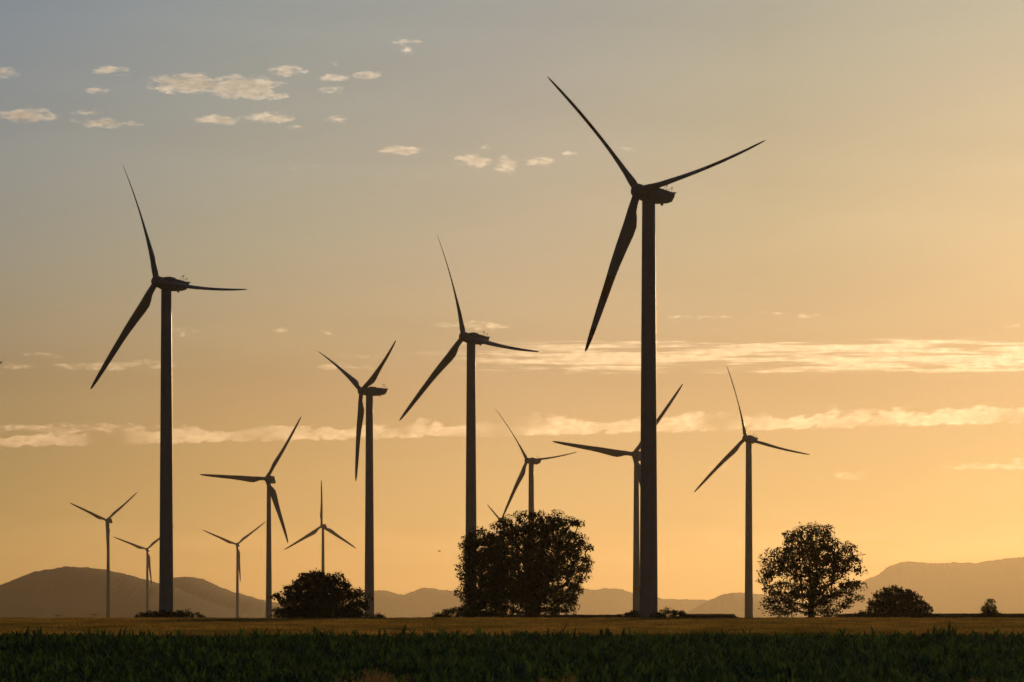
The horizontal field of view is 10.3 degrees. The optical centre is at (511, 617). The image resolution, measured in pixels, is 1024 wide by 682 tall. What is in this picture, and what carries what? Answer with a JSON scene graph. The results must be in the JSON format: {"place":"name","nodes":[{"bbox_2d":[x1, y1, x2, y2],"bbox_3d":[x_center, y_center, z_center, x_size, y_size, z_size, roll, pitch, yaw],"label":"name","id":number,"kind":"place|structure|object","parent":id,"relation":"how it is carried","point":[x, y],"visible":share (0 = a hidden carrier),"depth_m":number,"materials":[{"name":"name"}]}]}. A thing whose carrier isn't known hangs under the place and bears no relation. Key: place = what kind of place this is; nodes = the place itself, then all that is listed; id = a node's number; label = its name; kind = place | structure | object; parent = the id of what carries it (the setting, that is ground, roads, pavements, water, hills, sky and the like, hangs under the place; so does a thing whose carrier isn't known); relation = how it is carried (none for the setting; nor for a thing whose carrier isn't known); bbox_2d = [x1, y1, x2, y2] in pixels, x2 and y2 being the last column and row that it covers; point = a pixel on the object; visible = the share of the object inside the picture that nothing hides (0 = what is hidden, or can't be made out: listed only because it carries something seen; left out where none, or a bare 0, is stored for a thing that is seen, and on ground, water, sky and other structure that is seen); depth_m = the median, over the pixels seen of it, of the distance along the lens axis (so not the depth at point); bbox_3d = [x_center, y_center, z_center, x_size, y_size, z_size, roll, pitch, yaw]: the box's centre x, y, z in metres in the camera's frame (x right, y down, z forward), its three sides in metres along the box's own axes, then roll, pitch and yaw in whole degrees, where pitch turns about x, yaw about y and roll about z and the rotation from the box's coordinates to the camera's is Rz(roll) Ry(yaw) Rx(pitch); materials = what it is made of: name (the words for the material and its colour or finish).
{"place":"outdoors","nodes":[
{"label":"outdoors","id":0,"kind":"place"},
{"bbox_2d":[0,566,265,617],"bbox_3d":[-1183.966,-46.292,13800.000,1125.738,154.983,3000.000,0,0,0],"label":"hill","id":1,"kind":"structure","parent":0,"point":[69,592],"depth_m":12919.25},
{"bbox_2d":[173,576,295,617],"bbox_3d":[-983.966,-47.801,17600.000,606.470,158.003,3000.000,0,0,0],"label":"hill","id":2,"kind":"structure","parent":0,"point":[202,588],"depth_m":16956.02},
{"bbox_2d":[239,593,340,616],"bbox_3d":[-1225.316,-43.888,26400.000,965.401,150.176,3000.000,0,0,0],"label":"hill","id":3,"kind":"structure","parent":0,"point":[275,604],"depth_m":26206.96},
{"bbox_2d":[336,667,415,681],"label":"wild grass","id":4,"kind":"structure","parent":0,"point":[384,679],"depth_m":99.92,"materials":[{"name":"green plant"}]},
{"bbox_2d":[344,587,587,617],"bbox_3d":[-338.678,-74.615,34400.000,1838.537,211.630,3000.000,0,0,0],"label":"hill","id":5,"kind":"structure","parent":0,"point":[424,602],"depth_m":33516.36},
{"bbox_2d":[0,0,1023,604],"label":"sky","id":6,"kind":"structure","parent":0,"point":[855,273],"materials":[{"name":"orange"}]},
{"bbox_2d":[558,672,577,681],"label":"wild grass","id":7,"kind":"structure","parent":0,"point":[573,680],"depth_m":99.99,"materials":[{"name":"green plant"}]},
{"bbox_2d":[509,588,707,617],"bbox_3d":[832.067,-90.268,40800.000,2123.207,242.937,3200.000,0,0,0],"label":"hill","id":8,"kind":"structure","parent":0,"point":[607,601],"depth_m":39886.19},
{"bbox_2d":[676,593,817,617],"bbox_3d":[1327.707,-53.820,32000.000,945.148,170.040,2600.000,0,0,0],"label":"hill","id":9,"kind":"structure","parent":0,"point":[730,603],"depth_m":31196.87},
{"bbox_2d":[734,592,843,617],"bbox_3d":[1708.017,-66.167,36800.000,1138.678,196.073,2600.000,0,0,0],"label":"hill","id":10,"kind":"structure","parent":0,"point":[758,596],"depth_m":36325.41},
{"bbox_2d":[815,557,1023,613],"bbox_3d":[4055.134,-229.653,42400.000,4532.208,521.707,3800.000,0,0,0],"label":"hill","id":11,"kind":"structure","parent":0,"point":[956,588],"depth_m":41345.39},
{"bbox_3d":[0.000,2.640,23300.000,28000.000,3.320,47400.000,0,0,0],"label":"ground","id":12,"kind":"structure","parent":0,"visible":0},
{"bbox_2d":[70,492,136,617],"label":"wind turbine","id":13,"kind":"object","parent":12,"relation":"on","point":[108,520],"visible":0.95,"depth_m":5589.41,"materials":[{"name":"paint"}]},
{"bbox_2d":[114,526,173,615],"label":"wind turbine","id":14,"kind":"object","parent":12,"relation":"on","point":[147,566],"visible":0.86,"depth_m":7041.83,"materials":[{"name":"paint"}]},
{"bbox_2d":[90,166,246,617],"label":"wind turbine","id":15,"kind":"object","parent":12,"relation":"on","point":[166,285],"visible":0.96,"depth_m":1717.56,"materials":[{"name":"paint"}]},
{"bbox_2d":[134,608,205,617],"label":"bush","id":16,"kind":"object","parent":12,"relation":"on","point":[174,614],"visible":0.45,"depth_m":759.51,"materials":[{"name":"green plant"}]},
{"bbox_2d":[203,522,264,617],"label":"wind turbine","id":17,"kind":"object","parent":12,"relation":"on","point":[238,572],"visible":0.9,"depth_m":6778.76,"materials":[{"name":"paint"}]},
{"bbox_2d":[200,417,300,617],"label":"wind turbine","id":18,"kind":"object","parent":12,"relation":"on","point":[268,479],"visible":0.93,"depth_m":3466.51,"materials":[{"name":"paint"}]},
{"bbox_2d":[284,480,354,571],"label":"wind turbine","id":19,"kind":"object","parent":12,"relation":"on","point":[322,526],"visible":0.69,"depth_m":5519.69,"materials":[{"name":"paint"}]},
{"bbox_2d":[268,568,372,617],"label":"domed tree","id":20,"kind":"object","parent":12,"relation":"on","point":[325,592],"visible":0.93,"depth_m":713.24,"materials":[{"name":"green plant"}]},
{"bbox_2d":[319,340,395,617],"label":"wind turbine","id":21,"kind":"object","parent":12,"relation":"on","point":[367,391],"visible":0.94,"depth_m":2510.49,"materials":[{"name":"paint"}]},
{"bbox_2d":[371,612,384,617],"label":"bush","id":22,"kind":"object","parent":12,"relation":"on","point":[377,615],"visible":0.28,"depth_m":760.02,"materials":[{"name":"green plant"}]},
{"bbox_2d":[433,603,473,617],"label":"bush","id":23,"kind":"object","parent":12,"relation":"on","point":[446,612],"visible":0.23,"depth_m":739.48,"materials":[{"name":"green plant"}]},
{"bbox_2d":[399,238,538,612],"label":"wind turbine","id":24,"kind":"object","parent":12,"relation":"on","point":[471,339],"visible":0.85,"depth_m":2058.61,"materials":[{"name":"paint"}]},
{"bbox_2d":[454,525,515,617],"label":"walnut tree","id":25,"kind":"object","parent":12,"relation":"on","point":[488,583],"visible":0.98,"depth_m":711.08,"materials":[{"name":"green plant"}]},
{"bbox_2d":[487,504,513,613],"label":"wind turbine","id":26,"kind":"object","parent":12,"relation":"on","point":[496,515],"visible":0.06,"depth_m":6571.75,"materials":[{"name":"paint"}]},
{"bbox_2d":[489,612,519,617],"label":"bush","id":27,"kind":"object","parent":12,"relation":"on","point":[509,615],"visible":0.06,"depth_m":734.84,"materials":[{"name":"green plant"}]},
{"bbox_2d":[0,621,1023,681],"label":"maize crop","id":28,"kind":"object","parent":12,"relation":"on","point":[943,655],"visible":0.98,"depth_m":241.05,"materials":[{"name":"green plant"}]},
{"bbox_2d":[0,616,1023,639],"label":"wheat crop","id":29,"kind":"object","parent":12,"relation":"on","point":[187,626],"visible":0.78,"depth_m":403.44,"materials":[{"name":"plant"}]},
{"bbox_2d":[496,410,575,561],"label":"wind turbine","id":30,"kind":"object","parent":12,"relation":"on","point":[531,462],"visible":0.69,"depth_m":3493.93,"materials":[{"name":"paint"}]},
{"bbox_2d":[481,509,594,617],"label":"walnut tree","id":31,"kind":"object","parent":12,"relation":"on","point":[536,575],"visible":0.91,"depth_m":718.93,"materials":[{"name":"green plant"}]},
{"bbox_2d":[513,614,616,617],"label":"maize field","id":32,"kind":"structure","parent":12,"relation":"on","point":[583,616],"depth_m":901.90,"materials":[{"name":"plant"}]},
{"bbox_2d":[553,384,682,614],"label":"wind turbine","id":33,"kind":"object","parent":12,"relation":"on","point":[635,454],"visible":0.84,"depth_m":2906.66,"materials":[{"name":"paint"}]},
{"bbox_2d":[611,610,644,617],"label":"bush","id":34,"kind":"object","parent":12,"relation":"on","point":[632,614],"visible":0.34,"depth_m":759.64,"materials":[{"name":"green plant"}]},
{"bbox_2d":[547,76,764,617],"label":"wind turbine","id":35,"kind":"object","parent":12,"relation":"on","point":[649,196],"visible":0.93,"depth_m":1348.60,"materials":[{"name":"paint"}]},
{"bbox_2d":[649,607,688,617],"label":"bush","id":36,"kind":"object","parent":12,"relation":"on","point":[673,613],"visible":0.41,"depth_m":759.41,"materials":[{"name":"green plant"}]},
{"bbox_2d":[683,614,737,617],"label":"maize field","id":37,"kind":"structure","parent":12,"relation":"on","point":[712,615],"depth_m":901.95,"materials":[{"name":"plant"}]},
{"bbox_2d":[694,367,809,617],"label":"wind turbine","id":38,"kind":"object","parent":12,"relation":"on","point":[749,440],"visible":0.94,"depth_m":3004.04,"materials":[{"name":"paint"}]},
{"bbox_2d":[756,521,867,617],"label":"walnut tree","id":39,"kind":"object","parent":12,"relation":"on","point":[811,594],"visible":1,"depth_m":719.18,"materials":[{"name":"green plant"}]},
{"bbox_2d":[853,610,869,617],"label":"bush","id":40,"kind":"object","parent":12,"relation":"on","point":[861,614],"visible":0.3,"depth_m":754.82,"materials":[{"name":"green plant"}]},
{"bbox_2d":[865,584,933,617],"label":"domed tree","id":41,"kind":"object","parent":12,"relation":"on","point":[885,605],"visible":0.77,"depth_m":728.74,"materials":[{"name":"green plant"}]},
{"bbox_2d":[834,613,1023,617],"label":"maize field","id":42,"kind":"structure","parent":12,"relation":"on","point":[973,615],"depth_m":932.87,"materials":[{"name":"plant"}]},
{"bbox_2d":[976,598,1004,617],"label":"young tree","id":43,"kind":"object","parent":12,"relation":"on","point":[990,611],"visible":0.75,"depth_m":734.77,"materials":[{"name":"green plant"}]}
]}

